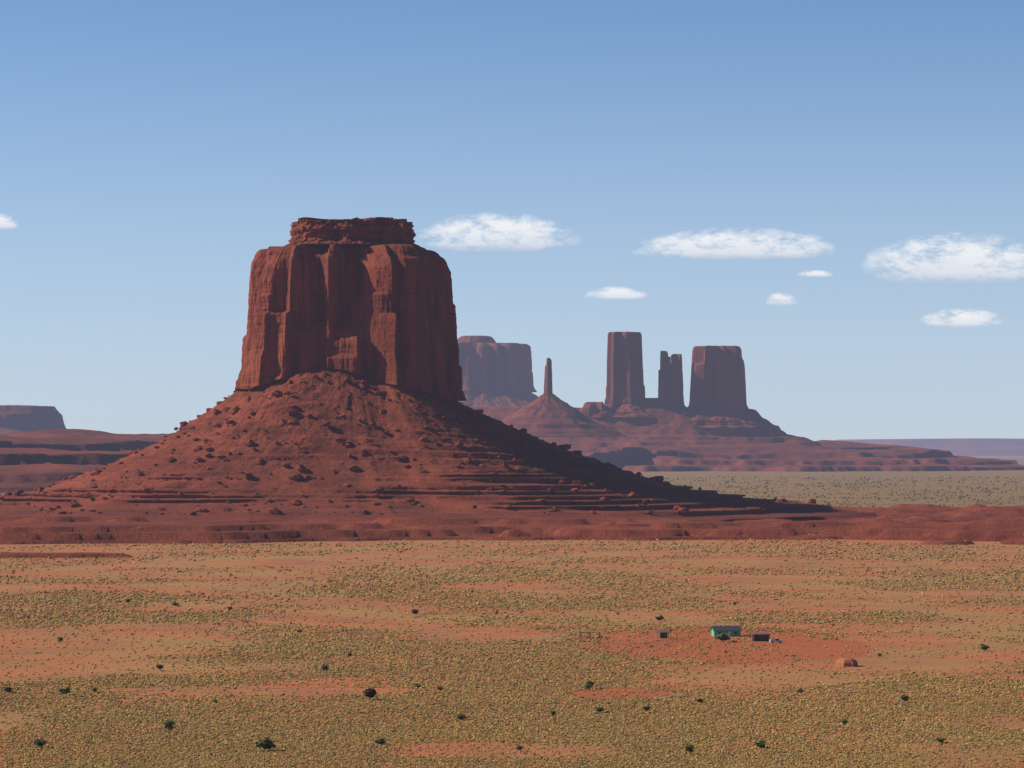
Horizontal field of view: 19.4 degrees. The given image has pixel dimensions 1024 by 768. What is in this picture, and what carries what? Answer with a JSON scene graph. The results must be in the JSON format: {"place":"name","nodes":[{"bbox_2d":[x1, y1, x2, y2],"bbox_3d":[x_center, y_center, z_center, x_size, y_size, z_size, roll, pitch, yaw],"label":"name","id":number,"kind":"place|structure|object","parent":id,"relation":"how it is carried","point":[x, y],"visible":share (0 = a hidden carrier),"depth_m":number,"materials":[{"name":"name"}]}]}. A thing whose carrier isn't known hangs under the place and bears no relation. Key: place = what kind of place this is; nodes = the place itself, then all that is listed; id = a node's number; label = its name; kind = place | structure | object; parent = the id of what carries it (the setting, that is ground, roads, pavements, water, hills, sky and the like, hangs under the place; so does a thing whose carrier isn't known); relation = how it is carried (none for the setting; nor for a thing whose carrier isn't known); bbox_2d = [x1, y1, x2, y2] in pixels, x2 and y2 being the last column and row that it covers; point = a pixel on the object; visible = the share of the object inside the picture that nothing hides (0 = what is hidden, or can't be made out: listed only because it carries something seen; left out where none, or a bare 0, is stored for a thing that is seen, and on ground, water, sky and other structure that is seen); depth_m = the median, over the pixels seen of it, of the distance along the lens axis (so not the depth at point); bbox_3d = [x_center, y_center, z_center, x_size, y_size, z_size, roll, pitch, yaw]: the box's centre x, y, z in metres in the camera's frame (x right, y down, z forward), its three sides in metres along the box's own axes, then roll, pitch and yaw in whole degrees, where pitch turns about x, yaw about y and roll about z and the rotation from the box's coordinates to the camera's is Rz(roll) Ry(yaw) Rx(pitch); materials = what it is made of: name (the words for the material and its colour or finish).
{"place":"outdoors","nodes":[
{"label":"outdoors","id":0,"kind":"place"},
{"bbox_2d":[0,456,1023,767],"bbox_3d":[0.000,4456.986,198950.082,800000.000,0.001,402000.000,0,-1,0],"label":"ground","id":1,"kind":"structure","parent":0,"point":[108,654],"depth_m":1450.51,"materials":[{"name":"brown soil"}]},
{"bbox_2d":[4,686,11,691],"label":"shrub","id":2,"kind":"object","parent":1,"relation":"on","point":[8,689],"visible":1,"depth_m":987.07,"materials":[{"name":"green plant"}]},
{"bbox_2d":[33,738,47,746],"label":"juniper","id":3,"kind":"object","parent":1,"relation":"on","point":[39,743],"visible":1,"depth_m":805.11,"materials":[{"name":"green plant"}]},
{"bbox_2d":[59,687,70,693],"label":"juniper","id":4,"kind":"object","parent":1,"relation":"on","point":[65,690],"visible":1,"depth_m":979.59,"materials":[{"name":"green plant"}]},
{"bbox_2d":[0,429,167,492],"bbox_3d":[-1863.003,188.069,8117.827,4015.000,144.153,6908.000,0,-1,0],"label":"bench","id":5,"kind":"object","parent":1,"relation":"on","point":[30,460],"visible":0.34,"depth_m":6398.98,"materials":[{"name":"brown stone"}]},
{"bbox_2d":[0,405,65,433],"bbox_3d":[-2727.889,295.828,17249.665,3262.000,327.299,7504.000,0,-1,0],"label":"plateau","id":6,"kind":"structure","parent":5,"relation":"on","point":[17,418],"depth_m":16220.93,"materials":[{"name":"brown stone"}]},
{"bbox_2d":[2,729,183,744],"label":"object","id":7,"kind":"object","parent":1,"relation":"on","point":[73,741],"visible":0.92,"depth_m":823.38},
{"bbox_2d":[164,720,175,731],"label":"juniper","id":8,"kind":"object","parent":1,"relation":"on","point":[168,725],"visible":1,"depth_m":847.93,"materials":[{"name":"green plant"}]},
{"bbox_2d":[115,688,382,692],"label":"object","id":9,"kind":"object","parent":1,"relation":"on","point":[256,689],"visible":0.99,"depth_m":1002.16,"materials":[{"name":"orange soil"}]},
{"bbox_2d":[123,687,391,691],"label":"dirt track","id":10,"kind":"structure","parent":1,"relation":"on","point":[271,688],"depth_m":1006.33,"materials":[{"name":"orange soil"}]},
{"bbox_2d":[256,737,275,750],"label":"juniper","id":11,"kind":"object","parent":1,"relation":"on","point":[264,743],"visible":1,"depth_m":796.60,"materials":[{"name":"green plant"}]},
{"bbox_2d":[321,664,328,670],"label":"shrub","id":12,"kind":"object","parent":1,"relation":"on","point":[324,666],"visible":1,"depth_m":1076.00,"materials":[{"name":"green plant"}]},
{"bbox_2d":[363,688,376,698],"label":"juniper","id":13,"kind":"object","parent":1,"relation":"on","point":[370,693],"visible":1,"depth_m":959.60,"materials":[{"name":"green plant"}]},
{"bbox_2d":[375,738,385,743],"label":"shrub","id":14,"kind":"object","parent":1,"relation":"on","point":[380,741],"visible":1,"depth_m":813.25,"materials":[{"name":"green plant"}]},
{"bbox_2d":[457,713,466,718],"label":"shrub","id":15,"kind":"object","parent":1,"relation":"on","point":[460,716],"visible":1,"depth_m":888.76,"materials":[{"name":"green plant"}]},
{"bbox_2d":[0,475,1023,767],"bbox_3d":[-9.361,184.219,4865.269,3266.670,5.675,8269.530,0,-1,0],"label":"scrub","id":16,"kind":"object","parent":1,"relation":"on","point":[608,711],"visible":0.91,"depth_m":1005.07,"materials":[{"name":"plant"}]},
{"bbox_2d":[579,631,600,637],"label":"ramada","id":17,"kind":"object","parent":1,"relation":"on","point":[589,632],"visible":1,"depth_m":1276.67,"materials":[{"name":"brown wood"}]},
{"bbox_2d":[586,680,593,686],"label":"shrub","id":18,"kind":"object","parent":1,"relation":"on","point":[589,682],"visible":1,"depth_m":1004.08,"materials":[{"name":"green plant"}]},
{"bbox_2d":[596,707,603,711],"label":"shrub","id":19,"kind":"object","parent":1,"relation":"on","point":[598,709],"visible":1,"depth_m":912.25,"materials":[{"name":"green plant"}]},
{"bbox_2d":[563,688,674,699],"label":"soil patch","id":20,"kind":"object","parent":1,"relation":"on","point":[631,695],"visible":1,"depth_m":985.80,"materials":[{"name":"soil"}]},
{"bbox_2d":[656,615,663,619],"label":"shrub","id":21,"kind":"object","parent":1,"relation":"on","point":[660,617],"visible":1,"depth_m":1403.52,"materials":[{"name":"green plant"}]},
{"bbox_2d":[685,744,694,753],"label":"juniper","id":22,"kind":"object","parent":1,"relation":"on","point":[689,748],"visible":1,"depth_m":786.80,"materials":[{"name":"green plant"}]},
{"bbox_2d":[715,632,730,640],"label":"juniper","id":23,"kind":"object","parent":1,"relation":"on","point":[722,637],"visible":1,"depth_m":1248.97,"materials":[{"name":"green plant"}]},
{"bbox_2d":[576,627,875,663],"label":"soil patch","id":24,"kind":"object","parent":1,"relation":"on","point":[837,645],"visible":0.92,"depth_m":1227.86,"materials":[{"name":"red soil"}]},
{"bbox_2d":[558,640,651,645],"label":"dirt track","id":25,"kind":"structure","parent":24,"relation":"on","point":[609,644],"depth_m":1234.02,"materials":[{"name":"brown soil"}]},
{"bbox_2d":[657,630,668,637],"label":"shed","id":26,"kind":"structure","parent":24,"relation":"on","point":[662,633],"depth_m":1276.85,"materials":[{"name":"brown wood"}]},
{"bbox_2d":[710,625,741,636],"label":"green house","id":27,"kind":"structure","parent":24,"relation":"on","point":[731,630],"depth_m":1288.00,"materials":[{"name":"green"}]},
{"bbox_2d":[751,632,770,640],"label":"dark shed","id":28,"kind":"structure","parent":24,"relation":"on","point":[760,636],"depth_m":1256.78,"materials":[{"name":"brown wood"}]},
{"bbox_2d":[769,638,782,642],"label":"pickup","id":29,"kind":"object","parent":24,"relation":"on","point":[775,640],"visible":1,"depth_m":1243.16,"materials":[{"name":"grey paint"}]},
{"bbox_2d":[470,406,1023,471],"bbox_3d":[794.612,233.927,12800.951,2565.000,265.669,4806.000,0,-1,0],"label":"platform","id":30,"kind":"structure","parent":1,"relation":"on","point":[667,440],"depth_m":11964.08,"materials":[{"name":"brown stone"}]},
{"bbox_2d":[458,336,537,406],"bbox_3d":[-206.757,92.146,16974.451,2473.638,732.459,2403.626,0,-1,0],"label":"mesa","id":31,"kind":"structure","parent":30,"relation":"on","point":[494,374],"depth_m":16775.02,"materials":[{"name":"brown stone"}]},
{"bbox_2d":[502,358,627,436],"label":"spire","id":32,"kind":"structure","parent":30,"relation":"on","point":[548,413],"depth_m":11474.72,"materials":[{"name":"brown stone"}]},
{"bbox_2d":[579,402,604,415],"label":"rock outcrop","id":33,"kind":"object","parent":30,"relation":"on","point":[589,408],"depth_m":12312.01,"materials":[{"name":"brown stone"}]},
{"bbox_2d":[591,332,653,416],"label":"butte","id":34,"kind":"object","parent":30,"relation":"on","point":[625,390],"visible":0.95,"depth_m":12355.77,"materials":[{"name":"brown stone"}]},
{"bbox_2d":[640,398,662,407],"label":"rock outcrop","id":35,"kind":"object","parent":30,"relation":"on","point":[650,402],"depth_m":12359.30,"materials":[{"name":"brown stone"}]},
{"bbox_2d":[658,351,670,408],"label":"twin tower","id":36,"kind":"structure","parent":30,"relation":"on","point":[664,377],"depth_m":12385.66,"materials":[{"name":"brown stone"}]},
{"bbox_2d":[670,354,694,413],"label":"twin tower","id":37,"kind":"structure","parent":30,"relation":"on","point":[676,395],"depth_m":12382.83,"materials":[{"name":"brown stone"}]},
{"bbox_2d":[688,346,779,427],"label":"butte","id":38,"kind":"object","parent":30,"relation":"on","point":[718,384],"depth_m":12345.65,"materials":[{"name":"brown stone"}]},
{"bbox_2d":[473,606,1023,664],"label":"dirt road","id":39,"kind":"structure","parent":1,"relation":"on","point":[746,646],"depth_m":1221.49,"materials":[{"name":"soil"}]},
{"bbox_2d":[754,741,765,746],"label":"juniper","id":40,"kind":"object","parent":1,"relation":"on","point":[760,744],"visible":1,"depth_m":805.18,"materials":[{"name":"green plant"}]},
{"bbox_2d":[836,658,857,666],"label":"hogan","id":41,"kind":"structure","parent":1,"relation":"on","point":[846,662],"depth_m":1108.35,"materials":[{"name":"orange soil"}]},
{"bbox_2d":[806,681,931,687],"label":"dirt track","id":42,"kind":"structure","parent":1,"relation":"on","point":[864,683],"depth_m":1027.88,"materials":[{"name":"soil"}]},
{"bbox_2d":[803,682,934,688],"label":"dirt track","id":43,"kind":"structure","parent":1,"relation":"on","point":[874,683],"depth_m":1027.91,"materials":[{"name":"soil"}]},
{"bbox_2d":[900,695,909,701],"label":"shrub","id":44,"kind":"object","parent":1,"relation":"on","point":[904,697],"visible":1,"depth_m":948.39,"materials":[{"name":"green plant"}]},
{"bbox_2d":[934,737,945,741],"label":"shrub","id":45,"kind":"object","parent":1,"relation":"on","point":[941,739],"visible":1,"depth_m":818.85,"materials":[{"name":"green plant"}]},
{"bbox_2d":[980,644,989,649],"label":"shrub","id":46,"kind":"object","parent":1,"relation":"on","point":[984,647],"visible":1,"depth_m":1193.37,"materials":[{"name":"green plant"}]},
{"bbox_2d":[0,501,1023,557],"bbox_3d":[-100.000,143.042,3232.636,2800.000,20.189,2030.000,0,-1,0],"label":"terrain","id":47,"kind":"structure","parent":0,"point":[928,524],"depth_m":2681.87,"materials":[{"name":"brown soil"}]},
{"bbox_2d":[0,217,916,522],"bbox_3d":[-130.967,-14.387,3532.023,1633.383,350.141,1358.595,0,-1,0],"label":"butte","id":48,"kind":"object","parent":47,"relation":"on","point":[356,301],"visible":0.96,"depth_m":3341.03,"materials":[{"name":"red stone"}]},
{"bbox_2d":[0,370,830,514],"bbox_3d":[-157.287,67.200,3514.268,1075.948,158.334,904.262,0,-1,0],"label":"boulders","id":49,"kind":"object","parent":48,"relation":"on","point":[274,510],"visible":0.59,"depth_m":3295.13,"materials":[{"name":"brown stone"}]},
{"bbox_2d":[0,0,1023,440],"label":"sky","id":50,"kind":"structure","parent":0,"point":[828,192],"materials":[{"name":"blue"}]},
{"bbox_2d":[8,578,1020,638],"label":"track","id":51,"kind":"structure","parent":0,"point":[523,610],"depth_m":1468.10,"materials":[{"name":"soil"}]},
{"bbox_2d":[835,438,1023,455],"bbox_3d":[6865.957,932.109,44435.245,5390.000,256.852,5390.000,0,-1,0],"label":"distant mesa","id":52,"kind":"structure","parent":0,"point":[983,447],"depth_m":42461.99,"materials":[{"name":"purple stone"}]}
]}

